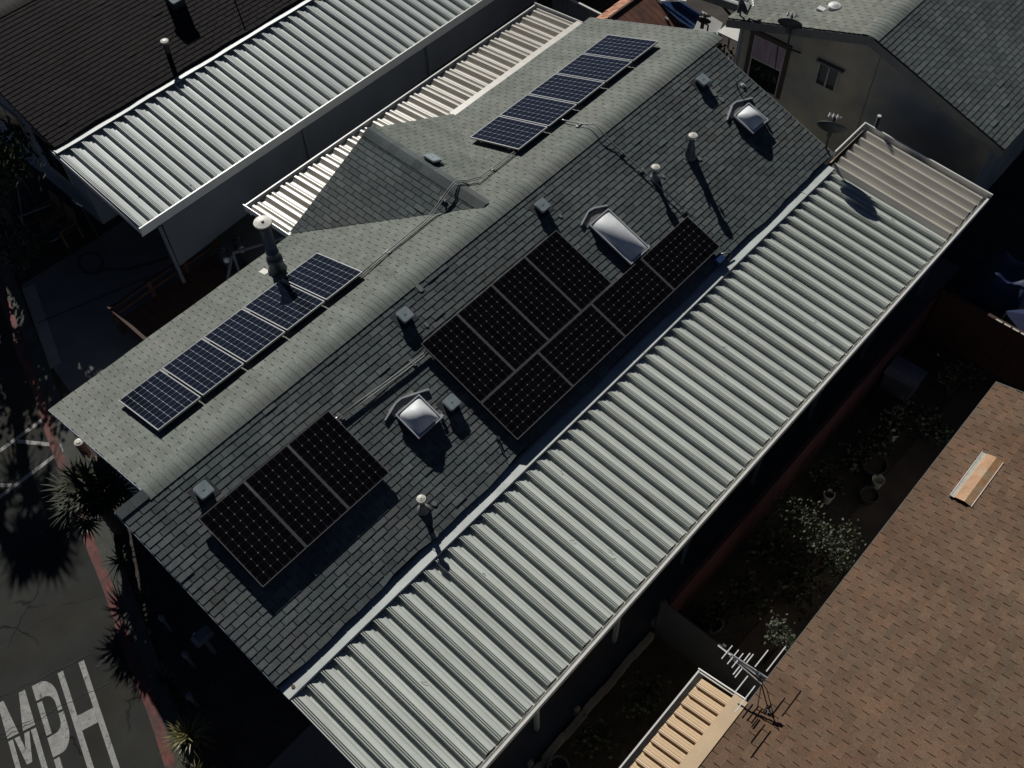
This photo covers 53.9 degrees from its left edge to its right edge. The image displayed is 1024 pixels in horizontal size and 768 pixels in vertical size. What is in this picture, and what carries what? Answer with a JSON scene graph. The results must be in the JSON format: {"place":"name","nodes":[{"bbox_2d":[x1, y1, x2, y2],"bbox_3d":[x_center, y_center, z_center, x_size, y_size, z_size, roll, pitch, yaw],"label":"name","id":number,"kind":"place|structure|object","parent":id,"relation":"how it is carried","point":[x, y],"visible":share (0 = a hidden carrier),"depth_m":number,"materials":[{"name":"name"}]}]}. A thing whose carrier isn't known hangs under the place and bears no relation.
{"place":"outdoors","nodes":[
{"label":"outdoors","id":0,"kind":"place"},
{"bbox_2d":[22,284,60,368],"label":"pavement","id":1,"kind":"structure","parent":0,"point":[34,304],"depth_m":25.52,"materials":[{"name":"concrete"}]},
{"bbox_2d":[0,303,164,767],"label":"road","id":2,"kind":"structure","parent":0,"point":[47,570],"depth_m":20.94,"materials":[{"name":"asphalt"}]},
{"bbox_2d":[0,690,47,767],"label":"road marking","id":3,"kind":"object","parent":2,"relation":"on","point":[26,716],"visible":1,"depth_m":19.60,"materials":[{"name":"white paint"}]},
{"bbox_2d":[0,419,62,498],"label":"road marking","id":4,"kind":"object","parent":2,"relation":"on","point":[25,477],"visible":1,"depth_m":23.38,"materials":[{"name":"white paint"}]},
{"bbox_2d":[32,681,68,767],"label":"road marking","id":5,"kind":"object","parent":2,"relation":"on","point":[58,741],"visible":1,"depth_m":19.69,"materials":[{"name":"white paint"}]},
{"bbox_2d":[0,602,130,738],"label":"road crack","id":6,"kind":"object","parent":2,"relation":"on","point":[106,657],"visible":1,"depth_m":20.27,"materials":[{"name":"asphalt"}]},
{"bbox_2d":[0,281,176,767],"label":"road stripe","id":7,"kind":"object","parent":2,"relation":"on","point":[148,700],"visible":0.82,"depth_m":21.46,"materials":[{"name":"red paint"}]},
{"bbox_2d":[58,660,119,767],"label":"road marking","id":8,"kind":"object","parent":2,"relation":"on","point":[87,719],"visible":1,"depth_m":19.73,"materials":[{"name":"white paint"}]},
{"bbox_2d":[0,0,374,223],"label":"dark roof house","id":9,"kind":"structure","parent":0,"point":[70,70],"depth_m":26.09,"materials":[{"name":"brown"}]},
{"bbox_2d":[0,103,39,157],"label":"window","id":10,"kind":"structure","parent":9,"relation":"in","point":[4,111],"depth_m":27.16,"materials":[{"name":"black glass"}]},
{"bbox_2d":[31,128,73,184],"bbox_3d":[-12.134,-6.000,26.567,1.100,1.300,0.055,36,63,24],"label":"window","id":11,"kind":"structure","parent":9,"relation":"in","point":[53,162],"depth_m":26.53,"materials":[{"name":"black glass"}]},
{"bbox_2d":[231,235,248,266],"bbox_3d":[-6.903,-3.270,25.901,0.398,1.180,0.251,36,63,24],"label":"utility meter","id":12,"kind":"object","parent":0,"point":[238,242],"visible":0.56,"depth_m":25.51,"materials":[{"name":"metal"}]},
{"bbox_2d":[21,3,540,392],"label":"driveway","id":13,"kind":"structure","parent":0,"point":[90,339],"depth_m":26.27,"materials":[{"name":"concrete"}]},
{"bbox_2d":[72,199,106,252],"bbox_3d":[-10.924,-4.042,26.073,0.200,1.990,0.190,36,63,24],"label":"post","id":14,"kind":"object","parent":13,"relation":"on","point":[77,203],"visible":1,"depth_m":25.89,"materials":[{"name":"plastic"}]},
{"bbox_2d":[77,252,168,274],"bbox_3d":[-10.351,-3.146,26.617,2.450,0.044,0.771,4,55,5],"label":"garden hose","id":15,"kind":"object","parent":13,"relation":"on","point":[80,268],"visible":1,"depth_m":26.60,"materials":[{"name":"black rubber"}]},
{"bbox_2d":[107,237,244,341],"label":"wooden deck","id":16,"kind":"structure","parent":13,"relation":"on","point":[211,271],"depth_m":25.27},
{"bbox_2d":[216,246,232,269],"bbox_3d":[-7.226,-2.975,25.703,0.398,1.180,0.251,36,63,24],"label":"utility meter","id":17,"kind":"object","parent":13,"relation":"on","point":[223,253],"visible":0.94,"depth_m":25.27,"materials":[{"name":"metal"}]},
{"bbox_2d":[50,0,536,283],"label":"carport","id":18,"kind":"object","parent":13,"relation":"on","point":[314,72],"visible":1,"depth_m":26.04,"materials":[{"name":"white metal"}]},
{"bbox_2d":[0,0,1023,767],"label":"ground","id":19,"kind":"structure","parent":0,"point":[254,712],"depth_m":21.16,"materials":[{"name":"soil"}]},
{"bbox_2d":[0,106,52,241],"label":"leafy tree","id":20,"kind":"object","parent":19,"relation":"on","point":[7,170],"visible":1,"depth_m":24.94,"materials":[{"name":"green plant"}]},
{"bbox_2d":[16,171,63,244],"bbox_3d":[-12.782,-4.571,26.558,1.825,1.900,1.034,36,63,24],"label":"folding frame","id":21,"kind":"object","parent":19,"relation":"on","point":[55,236],"visible":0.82,"depth_m":26.85,"materials":[{"name":"plastic"}]},
{"bbox_2d":[32,189,68,224],"bbox_3d":[-12.461,-4.639,27.168,0.620,0.965,0.630,36,63,24],"label":"garden chair","id":22,"kind":"object","parent":19,"relation":"on","point":[54,199],"visible":0.82,"depth_m":27.14,"materials":[{"name":"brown wood"}]},
{"bbox_2d":[47,201,83,247],"bbox_3d":[-11.943,-4.262,26.886,0.620,0.965,0.630,36,63,24],"label":"garden chair","id":23,"kind":"object","parent":19,"relation":"on","point":[69,211],"visible":0.98,"depth_m":26.85,"materials":[{"name":"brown wood"}]},
{"bbox_2d":[74,438,96,461],"bbox_3d":[-9.639,1.543,22.755,0.337,0.912,0.320,36,63,24],"label":"bollard","id":24,"kind":"object","parent":19,"relation":"on","point":[82,447],"visible":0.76,"depth_m":22.53,"materials":[{"name":"red paint"}]},
{"bbox_2d":[40,454,137,545],"bbox_3d":[-8.760,2.501,21.147,1.971,2.392,1.941,36,63,24],"label":"fan palm","id":25,"kind":"object","parent":19,"relation":"on","point":[93,476],"visible":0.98,"depth_m":20.53,"materials":[{"name":"green plant"}]},
{"bbox_2d":[0,238,197,767],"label":"kerb","id":26,"kind":"structure","parent":19,"relation":"on","point":[144,649],"depth_m":21.87,"materials":[{"name":"concrete"}]},
{"bbox_2d":[101,543,148,582],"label":"spiky plant","id":27,"kind":"object","parent":19,"relation":"on","point":[121,558],"visible":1,"depth_m":20.92,"materials":[{"name":"green plant"}]},
{"bbox_2d":[165,685,207,715],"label":"spiky plant","id":28,"kind":"object","parent":19,"relation":"on","point":[184,700],"visible":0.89,"depth_m":19.66,"materials":[{"name":"green plant"}]},
{"bbox_2d":[160,709,220,767],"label":"yucca plant","id":29,"kind":"object","parent":19,"relation":"on","point":[186,736],"visible":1,"depth_m":18.95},
{"bbox_2d":[179,751,226,767],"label":"yucca plant","id":30,"kind":"object","parent":19,"relation":"on","point":[186,765],"visible":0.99,"depth_m":18.75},
{"bbox_2d":[190,625,216,654],"bbox_3d":[-6.074,5.156,20.045,0.250,1.000,0.400,36,63,24],"label":"mailbox","id":31,"kind":"object","parent":19,"relation":"on","point":[202,636],"visible":1,"depth_m":19.66,"materials":[{"name":"blue plastic"}]},
{"bbox_2d":[226,236,283,279],"bbox_3d":[-6.565,-3.009,25.643,1.834,1.285,0.356,-30,59,-18],"label":"handrail","id":32,"kind":"object","parent":19,"relation":"on","point":[234,252],"visible":0.64,"depth_m":25.19,"materials":[{"name":"grey metal"}]},
{"bbox_2d":[48,17,833,688],"bbox_3d":[-0.898,-2.104,22.647,7.979,4.854,17.702,36,63,24],"label":"mobile home","id":33,"kind":"object","parent":19,"relation":"on","point":[680,117],"visible":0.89,"depth_m":20.75,"materials":[{"name":"grey"}]},
{"bbox_2d":[119,370,200,430],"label":"solar panel","id":34,"kind":"object","parent":33,"relation":"attached to","point":[159,400],"visible":1,"depth_m":19.30,"materials":[{"name":"glass"}]},
{"bbox_2d":[162,339,243,396],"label":"solar panel","id":35,"kind":"object","parent":33,"relation":"attached to","point":[203,367],"visible":1,"depth_m":19.73,"materials":[{"name":"glass"}]},
{"bbox_2d":[204,309,285,362],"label":"solar panel","id":36,"kind":"object","parent":33,"relation":"attached to","point":[243,335],"visible":1,"depth_m":20.16,"materials":[{"name":"glass"}]},
{"bbox_2d":[199,482,305,586],"bbox_3d":[-4.565,2.650,17.725,1.650,0.146,0.995,45,65,7],"label":"solar panel","id":37,"kind":"object","parent":33,"relation":"on","point":[253,534],"visible":1,"depth_m":17.66,"materials":[{"name":"glass"}]},
{"bbox_2d":[244,280,324,331],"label":"solar panel","id":38,"kind":"object","parent":33,"relation":"attached to","point":[287,307],"visible":1,"depth_m":20.59,"materials":[{"name":"glass"}]},
{"bbox_2d":[244,445,348,546],"bbox_3d":[-3.881,2.026,18.144,1.650,0.146,0.995,45,65,7],"label":"solar panel","id":39,"kind":"object","parent":33,"relation":"on","point":[296,495],"visible":1,"depth_m":18.08,"materials":[{"name":"glass"}]},
{"bbox_2d":[282,253,362,300],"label":"solar panel","id":40,"kind":"object","parent":33,"relation":"attached to","point":[321,276],"visible":1,"depth_m":21.01,"materials":[{"name":"glass"}]},
{"bbox_2d":[288,411,388,508],"bbox_3d":[-3.197,1.401,18.563,1.650,0.146,0.995,45,65,7],"label":"solar panel","id":41,"kind":"object","parent":33,"relation":"attached to","point":[339,459],"visible":1,"depth_m":18.50,"materials":[{"name":"glass"}]},
{"bbox_2d":[336,350,428,420],"bbox_3d":[-2.488,0.006,19.358,2.367,0.149,0.174,-39,62,-23],"label":"conduit","id":42,"kind":"object","parent":33,"relation":"on","point":[411,361],"visible":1,"depth_m":19.30,"materials":[{"name":"metal"}]},
{"bbox_2d":[243,3,582,236],"bbox_3d":[-2.180,-6.212,26.711,1.775,3.010,10.435,36,63,24],"label":"patio awning","id":43,"kind":"object","parent":33,"relation":"attached to","point":[472,74],"visible":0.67,"depth_m":25.96,"materials":[{"name":"white metal"}]},
{"bbox_2d":[360,150,518,276],"bbox_3d":[-1.586,-3.896,21.788,0.286,0.440,5.003,35,63,23],"label":"conduit","id":44,"kind":"object","parent":33,"relation":"on","point":[465,181],"visible":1,"depth_m":21.82,"materials":[{"name":"metal"}]},
{"bbox_2d":[421,314,514,402],"bbox_3d":[-0.877,-0.489,19.893,1.650,0.146,0.995,45,65,7],"label":"solar panel","id":45,"kind":"object","parent":33,"relation":"on","point":[468,358],"visible":1,"depth_m":19.82,"materials":[{"name":"glass"}]},
{"bbox_2d":[457,285,547,370],"bbox_3d":[-0.194,-1.114,20.312,1.650,0.146,0.995,45,65,7],"label":"solar panel","id":46,"kind":"object","parent":33,"relation":"on","point":[502,327],"visible":1,"depth_m":20.24,"materials":[{"name":"glass"}]},
{"bbox_2d":[470,116,547,149],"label":"solar panel","id":47,"kind":"object","parent":33,"relation":"on","point":[509,133],"visible":1,"depth_m":23.46,"materials":[{"name":"glass"}]},
{"bbox_2d":[481,352,572,439],"bbox_3d":[0.294,0.246,19.872,0.995,0.146,1.650,45,65,7],"label":"solar panel","id":48,"kind":"object","parent":33,"relation":"on","point":[526,396],"visible":1,"depth_m":19.80,"materials":[{"name":"glass"}]},
{"bbox_2d":[492,257,580,340],"bbox_3d":[0.490,-1.738,20.732,1.650,0.146,0.995,45,65,7],"label":"solar panel","id":49,"kind":"object","parent":33,"relation":"on","point":[546,308],"visible":1,"depth_m":20.66,"materials":[{"name":"glass"}]},
{"bbox_2d":[500,94,576,126],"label":"solar panel","id":50,"kind":"object","parent":33,"relation":"on","point":[542,111],"visible":1,"depth_m":23.89,"materials":[{"name":"glass"}]},
{"bbox_2d":[529,74,604,104],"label":"solar panel","id":51,"kind":"object","parent":33,"relation":"on","point":[570,89],"visible":1,"depth_m":24.32,"materials":[{"name":"glass"}]},
{"bbox_2d":[525,230,611,310],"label":"solar panel","id":52,"kind":"object","parent":33,"relation":"on","point":[568,270],"visible":1,"depth_m":21.08,"materials":[{"name":"glass"}]},
{"bbox_2d":[538,304,624,386],"bbox_3d":[1.418,-0.781,20.561,0.995,0.146,1.650,45,65,7],"label":"solar panel","id":53,"kind":"object","parent":33,"relation":"on","point":[577,349],"visible":1,"depth_m":20.49,"materials":[{"name":"glass"}]},
{"bbox_2d":[556,54,631,82],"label":"solar panel","id":54,"kind":"object","parent":33,"relation":"on","point":[595,68],"visible":1,"depth_m":24.75,"materials":[{"name":"glass"}]},
{"bbox_2d":[583,35,657,61],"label":"solar panel","id":55,"kind":"object","parent":33,"relation":"attached to","point":[622,48],"visible":1,"depth_m":25.18,"materials":[{"name":"glass"}]},
{"bbox_2d":[561,119,692,218],"bbox_3d":[2.592,-5.039,22.732,3.866,1.079,0.190,36,63,24],"label":"conduit","id":56,"kind":"object","parent":33,"relation":"on","point":[620,153],"visible":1,"depth_m":22.61,"materials":[{"name":"metal"}]},
{"bbox_2d":[591,259,673,336],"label":"solar panel","id":57,"kind":"object","parent":33,"relation":"on","point":[633,297],"visible":1,"depth_m":21.18,"materials":[{"name":"glass"}]},
{"bbox_2d":[641,216,719,290],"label":"solar panel","id":58,"kind":"object","parent":33,"relation":"on","point":[677,256],"visible":1,"depth_m":21.87,"materials":[{"name":"glass"}]},
{"bbox_2d":[817,113,846,148],"bbox_3d":[7.496,-5.909,23.721,0.713,1.065,0.517,18,57,14],"label":"satellite dish","id":59,"kind":"object","parent":33,"relation":"on","point":[829,127],"visible":1,"depth_m":23.38,"materials":[{"name":"metal"}]},
{"bbox_2d":[547,755,568,767],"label":"plant pot","id":60,"kind":"object","parent":19,"relation":"on","point":[557,762],"visible":0.94,"depth_m":18.77,"materials":[{"name":"grey plastic"}]},
{"bbox_2d":[552,0,601,21],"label":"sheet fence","id":61,"kind":"object","parent":19,"relation":"on","point":[575,9],"visible":0.2,"depth_m":30.06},
{"bbox_2d":[527,616,656,767],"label":"wall","id":62,"kind":"structure","parent":19,"relation":"on","point":[587,708],"depth_m":19.46,"materials":[{"name":"concrete"}]},
{"bbox_2d":[567,713,623,767],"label":"garden plant","id":63,"kind":"object","parent":19,"relation":"on","point":[599,741],"visible":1,"depth_m":18.88,"materials":[{"name":"green plant"}]},
{"bbox_2d":[581,0,660,12],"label":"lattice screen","id":64,"kind":"object","parent":19,"relation":"on","point":[611,3],"visible":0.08,"depth_m":31.05,"materials":[{"name":"brown wood"}]},
{"bbox_2d":[597,0,685,27],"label":"garden shed","id":65,"kind":"structure","parent":19,"relation":"on","point":[654,12],"depth_m":28.52,"materials":[{"name":"brown wood"}]},
{"bbox_2d":[615,669,671,731],"bbox_3d":[2.493,6.012,19.258,0.951,0.892,1.226,36,63,24],"label":"garden plant","id":66,"kind":"object","parent":19,"relation":"on","point":[646,697],"visible":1,"depth_m":19.23,"materials":[{"name":"green plant"}]},
{"bbox_2d":[660,0,699,28],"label":"plastic slide","id":67,"kind":"object","parent":19,"relation":"on","point":[682,12],"visible":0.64,"depth_m":30.64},
{"bbox_2d":[697,12,710,30],"bbox_3d":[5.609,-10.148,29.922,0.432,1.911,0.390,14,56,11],"label":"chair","id":68,"kind":"object","parent":19,"relation":"on","point":[703,20],"visible":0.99,"depth_m":29.25,"materials":[{"name":"metal"}]},
{"bbox_2d":[678,593,730,636],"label":"garden plant","id":69,"kind":"object","parent":19,"relation":"on","point":[720,613],"visible":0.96,"depth_m":20.08,"materials":[{"name":"green plant"}]},
{"bbox_2d":[694,11,722,34],"bbox_3d":[5.924,-10.550,30.666,0.689,1.140,0.926,18,57,14],"label":"plastic table","id":70,"kind":"object","parent":19,"relation":"on","point":[715,24],"visible":0.21,"depth_m":30.39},
{"bbox_2d":[654,599,764,701],"bbox_3d":[3.902,5.297,19.212,2.731,1.700,0.101,35,63,23],"label":"panel fence","id":71,"kind":"object","parent":19,"relation":"on","point":[698,647],"visible":0.76,"depth_m":19.23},
{"bbox_2d":[703,613,723,634],"bbox_3d":[4.046,4.878,20.341,0.420,0.330,0.420,36,63,24],"label":"plant pot","id":72,"kind":"object","parent":19,"relation":"on","point":[719,627],"visible":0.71,"depth_m":20.26,"materials":[{"name":"grey plastic"}]},
{"bbox_2d":[718,25,739,48],"bbox_3d":[6.750,-10.328,30.619,0.840,0.920,0.720,36,63,24],"label":"plastic table","id":73,"kind":"object","parent":19,"relation":"on","point":[730,33],"visible":0.3,"depth_m":30.23,"materials":[{"name":"plastic"}]},
{"bbox_2d":[718,567,773,625],"bbox_3d":[4.802,4.272,20.374,1.052,0.960,1.237,36,63,24],"label":"garden plant","id":74,"kind":"object","parent":19,"relation":"on","point":[747,581],"visible":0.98,"depth_m":20.34,"materials":[{"name":"green plant"}]},
{"bbox_2d":[746,516,801,566],"bbox_3d":[5.396,3.311,20.992,1.224,1.019,0.967,-16,56,-9],"label":"garden plant","id":75,"kind":"object","parent":19,"relation":"on","point":[766,549],"visible":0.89,"depth_m":20.88,"materials":[{"name":"green plant"}]},
{"bbox_2d":[770,541,814,599],"bbox_3d":[5.704,3.836,20.680,0.933,0.910,1.242,36,63,24],"label":"garden plant","id":76,"kind":"object","parent":19,"relation":"on","point":[792,569],"visible":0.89,"depth_m":20.52,"materials":[{"name":"green plant"}]},
{"bbox_2d":[770,489,824,553],"bbox_3d":[5.703,2.960,20.462,1.190,2.264,0.990,-10,55,-5],"label":"leafy shrub","id":77,"kind":"object","parent":19,"relation":"on","point":[790,517],"visible":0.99,"depth_m":19.88,"materials":[{"name":"green plant"}]},
{"bbox_2d":[669,287,942,611],"bbox_3d":[6.513,1.422,21.900,0.085,1.640,10.350,36,63,24],"label":"board fence","id":78,"kind":"object","parent":19,"relation":"on","point":[699,577],"visible":0.94,"depth_m":21.48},
{"bbox_2d":[822,489,834,504],"bbox_3d":[6.889,2.476,21.947,0.252,0.330,0.252,36,63,24],"label":"plant pot","id":79,"kind":"object","parent":19,"relation":"on","point":[828,495],"visible":0.9,"depth_m":21.89,"materials":[{"name":"ceramic"}]},
{"bbox_2d":[806,452,857,494],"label":"garden plant","id":80,"kind":"object","parent":19,"relation":"on","point":[819,474],"visible":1,"depth_m":21.68,"materials":[{"name":"green plant"}]},
{"bbox_2d":[837,431,881,475],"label":"garden plant","id":81,"kind":"object","parent":19,"relation":"on","point":[863,452],"visible":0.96,"depth_m":22.18,"materials":[{"name":"green plant"}]},
{"bbox_2d":[698,382,1023,767],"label":"brown roof house","id":82,"kind":"structure","parent":19,"relation":"on","point":[906,649],"depth_m":16.72,"materials":[{"name":"tile"}]},
{"bbox_2d":[619,668,747,767],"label":"patio awning","id":83,"kind":"object","parent":82,"relation":"attached to","point":[684,737],"visible":0.99,"depth_m":16.55,"materials":[{"name":"beige metal"}]},
{"bbox_2d":[718,645,785,713],"bbox_3d":[3.942,4.888,16.452,1.123,0.631,1.103,0,55,2],"label":"tv antenna","id":84,"kind":"object","parent":82,"relation":"on","point":[760,675],"visible":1,"depth_m":16.40,"materials":[{"name":"grey metal"}]},
{"bbox_2d":[950,452,1003,506],"bbox_3d":[8.612,1.763,18.650,0.415,0.136,1.246,36,63,24],"label":"ridge flashing","id":85,"kind":"object","parent":82,"relation":"on","point":[975,480],"visible":1,"depth_m":18.62,"materials":[{"name":"beige metal"}]},
{"bbox_2d":[861,452,888,476],"bbox_3d":[8.041,1.839,22.392,0.588,0.280,0.588,36,63,24],"label":"plant pot","id":86,"kind":"object","parent":19,"relation":"on","point":[881,464],"visible":0.89,"depth_m":22.33,"materials":[{"name":"plastic"}]},
{"bbox_2d":[856,423,897,455],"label":"garden plant","id":87,"kind":"object","parent":19,"relation":"on","point":[882,437],"visible":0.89,"depth_m":22.32,"materials":[{"name":"green plant"}]},
{"bbox_2d":[871,475,884,488],"bbox_3d":[8.038,2.144,22.125,0.279,0.365,0.277,36,63,24],"label":"bucket","id":88,"kind":"object","parent":19,"relation":"on","point":[877,482],"visible":0.98,"depth_m":22.13,"materials":[{"name":"metal"}]},
{"bbox_2d":[879,391,931,448],"bbox_3d":[8.864,0.852,22.586,1.066,1.075,1.153,-24,58,-14],"label":"garden plant","id":89,"kind":"object","parent":19,"relation":"on","point":[896,417],"visible":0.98,"depth_m":22.52,"materials":[{"name":"green plant"}]},
{"bbox_2d":[930,357,985,394],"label":"garden plant","id":90,"kind":"object","parent":19,"relation":"on","point":[967,373],"visible":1,"depth_m":23.10,"materials":[{"name":"green plant"}]},
{"bbox_2d":[922,288,1023,391],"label":"board fence","id":91,"kind":"object","parent":19,"relation":"on","point":[946,306],"visible":0.98,"depth_m":23.51,"materials":[{"name":"wood"}]},
{"bbox_2d":[1001,309,1023,331],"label":"shade canopy","id":92,"kind":"object","parent":19,"relation":"on","point":[1016,317],"visible":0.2,"depth_m":22.97,"materials":[{"name":"fabric"}]},
{"bbox_2d":[267,238,959,767],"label":"pavement","id":93,"kind":"structure","parent":0,"point":[311,746],"depth_m":21.11,"materials":[{"name":"concrete"}]},
{"bbox_2d":[278,122,992,767],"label":"carport","id":94,"kind":"object","parent":93,"relation":"on","point":[552,546],"visible":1,"depth_m":19.38,"materials":[{"name":"white metal"}]},
{"bbox_2d":[703,0,748,11],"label":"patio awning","id":95,"kind":"object","parent":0,"point":[732,5],"visible":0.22,"depth_m":27.53,"materials":[{"name":"metal"}]},
{"bbox_2d":[732,379,989,678],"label":"path","id":96,"kind":"structure","parent":0,"point":[908,469],"depth_m":21.79,"materials":[{"name":"concrete"}]},
{"bbox_2d":[760,610,795,663],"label":"leafy shrub","id":97,"kind":"object","parent":96,"relation":"on","point":[776,628],"visible":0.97,"depth_m":18.75,"materials":[{"name":"green plant"}]},
{"bbox_2d":[772,565,826,621],"bbox_3d":[5.854,4.182,20.381,1.048,0.994,1.120,-29,59,-18],"label":"garden plant","id":98,"kind":"object","parent":96,"relation":"on","point":[797,596],"visible":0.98,"depth_m":20.26,"materials":[{"name":"green plant"}]},
{"bbox_2d":[781,508,865,585],"bbox_3d":[6.364,3.275,20.218,1.444,2.271,1.612,36,63,24],"label":"leafy shrub","id":99,"kind":"object","parent":96,"relation":"on","point":[834,560],"visible":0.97,"depth_m":19.83,"materials":[{"name":"green plant"}]},
{"bbox_2d":[860,486,879,505],"bbox_3d":[7.774,2.472,21.953,0.420,0.280,0.420,36,63,24],"label":"plant pot","id":100,"kind":"object","parent":96,"relation":"on","point":[869,495],"visible":1,"depth_m":21.91,"materials":[{"name":"plastic"}]},
{"bbox_2d":[913,407,955,448],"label":"garden plant","id":101,"kind":"object","parent":96,"relation":"on","point":[941,432],"visible":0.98,"depth_m":22.30,"materials":[{"name":"green plant"}]},
{"bbox_2d":[726,0,1023,189],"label":"stucco house","id":102,"kind":"structure","parent":0,"point":[941,82],"depth_m":25.16,"materials":[{"name":"grey"}]},
{"bbox_2d":[737,0,754,15],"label":"satellite dish","id":103,"kind":"object","parent":102,"relation":"attached to","point":[741,7],"visible":1,"depth_m":26.39,"materials":[{"name":"metal"}]},
{"bbox_2d":[743,30,792,99],"bbox_3d":[6.892,-8.685,27.320,1.280,1.710,0.050,36,63,24],"label":"window","id":104,"kind":"structure","parent":102,"relation":"in","point":[760,60],"depth_m":27.25,"materials":[{"name":"white glass"}]},
{"bbox_2d":[778,12,801,53],"bbox_3d":[7.123,-8.978,25.819,0.612,1.234,0.593,36,63,24],"label":"satellite dish","id":105,"kind":"object","parent":102,"relation":"attached to","point":[788,24],"visible":1,"depth_m":25.44,"materials":[{"name":"metal"}]},
{"bbox_2d":[814,58,844,92],"bbox_3d":[8.194,-7.978,26.164,0.780,0.760,0.120,36,63,24],"label":"window","id":106,"kind":"structure","parent":102,"relation":"in","point":[827,75],"depth_m":26.17,"materials":[{"name":"grey glass"}]},
{"bbox_2d":[879,355,927,402],"bbox_3d":[9.106,-0.109,23.476,0.780,0.700,0.620,36,63,24],"label":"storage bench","id":107,"kind":"object","parent":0,"point":[902,374],"visible":1,"depth_m":23.25,"materials":[{"name":"grey plastic"}]},
{"bbox_2d":[923,248,1023,373],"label":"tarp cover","id":108,"kind":"object","parent":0,"point":[993,284],"visible":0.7,"depth_m":23.80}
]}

